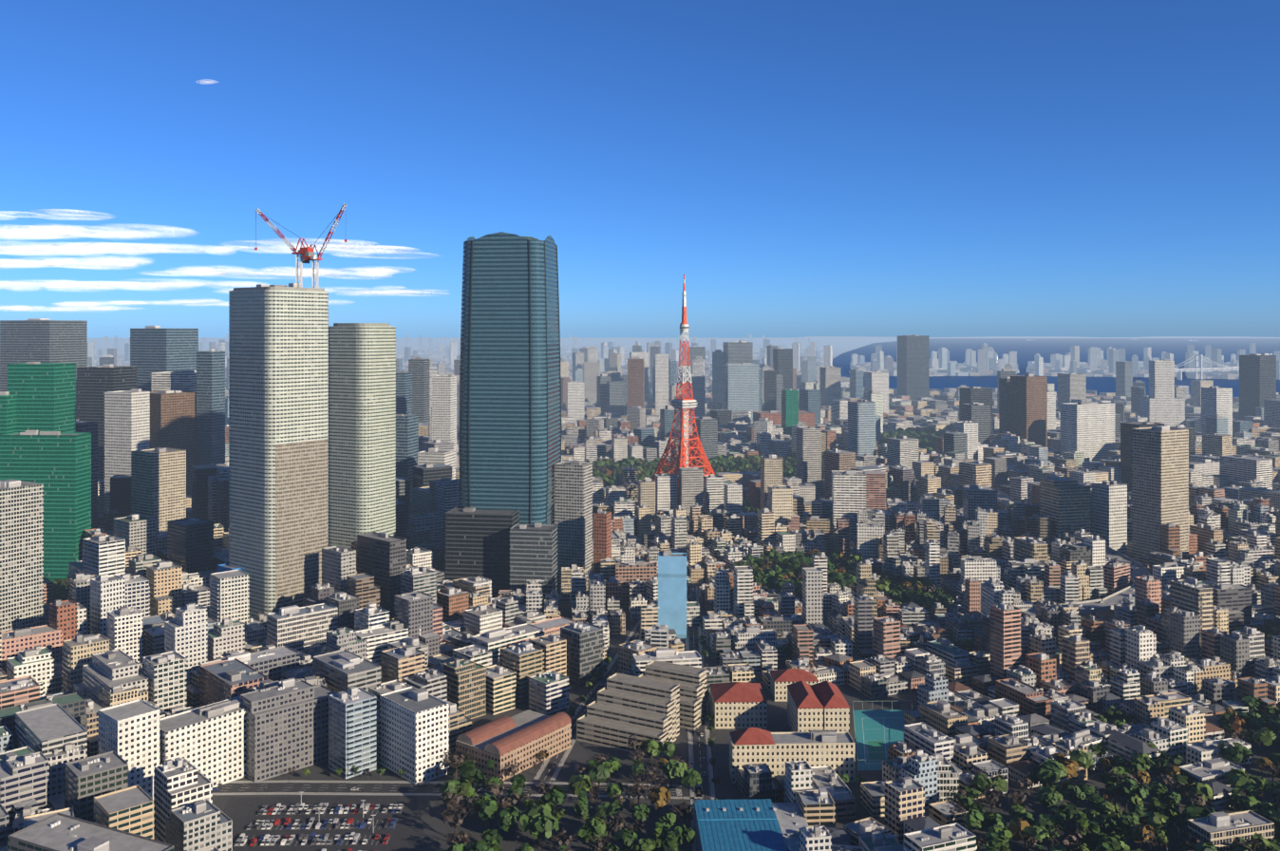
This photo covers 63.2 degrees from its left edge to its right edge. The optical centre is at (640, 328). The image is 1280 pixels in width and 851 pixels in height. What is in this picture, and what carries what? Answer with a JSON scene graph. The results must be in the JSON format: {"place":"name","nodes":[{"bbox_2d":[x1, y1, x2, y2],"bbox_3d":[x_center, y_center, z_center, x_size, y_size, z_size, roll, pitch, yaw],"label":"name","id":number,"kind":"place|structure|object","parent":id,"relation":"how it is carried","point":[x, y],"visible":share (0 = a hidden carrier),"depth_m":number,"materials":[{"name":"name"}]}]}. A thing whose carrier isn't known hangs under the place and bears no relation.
{"place":"outdoors","nodes":[
{"label":"outdoors","id":0,"kind":"place"},
{"bbox_2d":[0,78,449,313],"bbox_3d":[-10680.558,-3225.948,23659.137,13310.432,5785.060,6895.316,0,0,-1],"label":"cloud","id":1,"kind":"structure","parent":0,"point":[72,248],"depth_m":23231.78,"materials":[{"name":"white"}]},
{"bbox_2d":[212,586,715,850],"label":"roads","id":2,"kind":"structure","parent":0,"point":[698,751],"depth_m":584.39,"materials":[{"name":"grey asphalt"}]},
{"bbox_2d":[212,588,706,799],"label":"road cars","id":3,"kind":"object","parent":2,"relation":"on","point":[422,783],"visible":0.33,"depth_m":582.88,"materials":[{"name":"metal"}]},
{"bbox_2d":[0,0,1279,338],"label":"sky","id":4,"kind":"structure","parent":0,"point":[879,168],"materials":[{"name":"blue"}]},
{"bbox_2d":[87,338,1279,850],"bbox_3d":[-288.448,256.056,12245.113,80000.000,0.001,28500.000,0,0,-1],"label":"ground","id":5,"kind":"structure","parent":0,"point":[437,826],"depth_m":590.84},
{"bbox_2d":[228,282,395,618],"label":"high-rise towers","id":6,"kind":"structure","parent":5,"relation":"on","point":[311,433],"depth_m":899.37,"materials":[{"name":"beige concrete"}]},
{"bbox_2d":[254,207,314,287],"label":"tower crane","id":7,"kind":"object","parent":6,"relation":"on","point":[307,251],"visible":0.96,"depth_m":914.84,"materials":[{"name":"metal"}]},
{"bbox_2d":[301,203,346,287],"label":"tower crane","id":8,"kind":"object","parent":6,"relation":"on","point":[306,259],"visible":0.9,"depth_m":929.25,"materials":[{"name":"metal"}]},
{"bbox_2d":[223,790,427,850],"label":"parking lot","id":9,"kind":"structure","parent":5,"relation":"on","point":[406,832],"depth_m":538.63,"materials":[{"name":"grey asphalt"}]},
{"bbox_2d":[234,802,402,850],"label":"parked cars","id":10,"kind":"object","parent":9,"relation":"on","point":[268,839],"visible":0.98,"depth_m":534.22,"materials":[{"name":"metal"}]},
{"bbox_2d":[87,342,825,357],"bbox_3d":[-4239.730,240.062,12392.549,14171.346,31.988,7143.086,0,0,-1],"label":"distant buildings","id":11,"kind":"structure","parent":5,"relation":"on","point":[423,350],"depth_m":12596.56,"materials":[{"name":"grey concrete"}]},
{"bbox_2d":[43,496,956,610],"bbox_3d":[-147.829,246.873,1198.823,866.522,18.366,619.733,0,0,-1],"label":"park trees","id":12,"kind":"object","parent":5,"relation":"on","point":[776,577],"visible":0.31,"depth_m":1022.92,"materials":[{"name":"green plant"}]},
{"bbox_2d":[445,231,561,606],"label":"skyscraper","id":13,"kind":"structure","parent":5,"relation":"on","point":[500,530],"depth_m":1010.32,"materials":[{"name":"blue glass"}]},
{"bbox_2d":[98,659,912,850],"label":"buildings","id":14,"kind":"structure","parent":5,"relation":"on","point":[661,702],"depth_m":600.83,"materials":[{"name":"beige concrete"}]},
{"bbox_2d":[287,634,865,799],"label":"street trees","id":15,"kind":"object","parent":5,"relation":"on","point":[710,743],"visible":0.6,"depth_m":608.97,"materials":[{"name":"green plant"}]},
{"bbox_2d":[0,318,1276,659],"bbox_3d":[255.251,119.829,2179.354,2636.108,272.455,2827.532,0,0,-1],"label":"high-rise buildings","id":16,"kind":"structure","parent":5,"relation":"on","point":[150,421],"depth_m":1275.49,"materials":[{"name":"grey concrete"}]},
{"bbox_2d":[0,467,1279,850],"bbox_3d":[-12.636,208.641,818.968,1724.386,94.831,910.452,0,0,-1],"label":"city buildings","id":17,"kind":"structure","parent":5,"relation":"on","point":[1166,655],"depth_m":740.24,"materials":[{"name":"grey concrete"}]},
{"bbox_2d":[87,354,1239,381],"bbox_3d":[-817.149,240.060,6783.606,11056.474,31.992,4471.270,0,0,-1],"label":"distant buildings","id":18,"kind":"structure","parent":5,"relation":"on","point":[963,369],"depth_m":5939.88,"materials":[{"name":"grey concrete"}]},
{"bbox_2d":[651,274,715,505],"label":"lattice tower","id":19,"kind":"structure","parent":5,"relation":"on","point":[685,404],"depth_m":1474.70,"materials":[{"name":"metal"}]},
{"bbox_2d":[87,334,1279,464],"bbox_3d":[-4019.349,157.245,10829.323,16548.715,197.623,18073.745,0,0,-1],"label":"distant buildings","id":20,"kind":"structure","parent":5,"relation":"on","point":[629,387],"depth_m":3301.21,"materials":[{"name":"grey concrete"}]},
{"bbox_2d":[97,415,1279,535],"bbox_3d":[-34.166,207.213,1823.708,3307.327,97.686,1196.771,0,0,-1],"label":"mid-rise buildings","id":21,"kind":"structure","parent":5,"relation":"on","point":[902,471],"depth_m":1566.99,"materials":[{"name":"grey concrete"}]},
{"bbox_2d":[225,378,1239,432],"bbox_3d":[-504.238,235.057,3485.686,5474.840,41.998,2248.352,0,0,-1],"label":"distant buildings","id":22,"kind":"structure","parent":5,"relation":"on","point":[935,408],"depth_m":2939.57,"materials":[{"name":"grey concrete"}]},
{"bbox_2d":[584,426,952,486],"bbox_3d":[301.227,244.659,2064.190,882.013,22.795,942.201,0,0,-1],"label":"park trees","id":23,"kind":"object","parent":5,"relation":"on","point":[645,468],"visible":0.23,"depth_m":1866.46,"materials":[{"name":"green plant"}]},
{"bbox_2d":[439,619,1279,850],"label":"park trees","id":24,"kind":"object","parent":5,"relation":"on","point":[536,818],"visible":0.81,"depth_m":543.11,"materials":[{"name":"green plant"}]},
{"bbox_2d":[996,488,1151,618],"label":"elevated expressway","id":25,"kind":"structure","parent":5,"relation":"on","point":[1110,601],"depth_m":946.95,"materials":[{"name":"concrete"}]},
{"bbox_2d":[87,336,1279,338],"bbox_3d":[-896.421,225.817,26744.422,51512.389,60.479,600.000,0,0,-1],"label":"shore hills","id":26,"kind":"structure","parent":0,"point":[941,337],"depth_m":26706.24,"materials":[{"name":"grey"}]},
{"bbox_2d":[832,338,1279,396],"bbox_3d":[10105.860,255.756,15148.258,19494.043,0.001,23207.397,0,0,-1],"label":"bay water","id":27,"kind":"structure","parent":0,"point":[1025,349],"depth_m":11842.99,"materials":[{"name":"blue liquid"}]},
{"bbox_2d":[863,374,1278,379],"bbox_3d":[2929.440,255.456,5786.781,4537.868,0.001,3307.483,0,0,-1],"label":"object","id":28,"kind":"structure","parent":0,"point":[1044,375],"depth_m":5634.92,"materials":[{"name":"grey"}]},
{"bbox_2d":[1174,353,1279,379],"bbox_3d":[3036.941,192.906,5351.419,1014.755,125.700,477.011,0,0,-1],"label":"suspension bridge","id":29,"kind":"structure","parent":28,"relation":"on","point":[1179,372],"depth_m":5244.50,"materials":[{"name":"white metal"}]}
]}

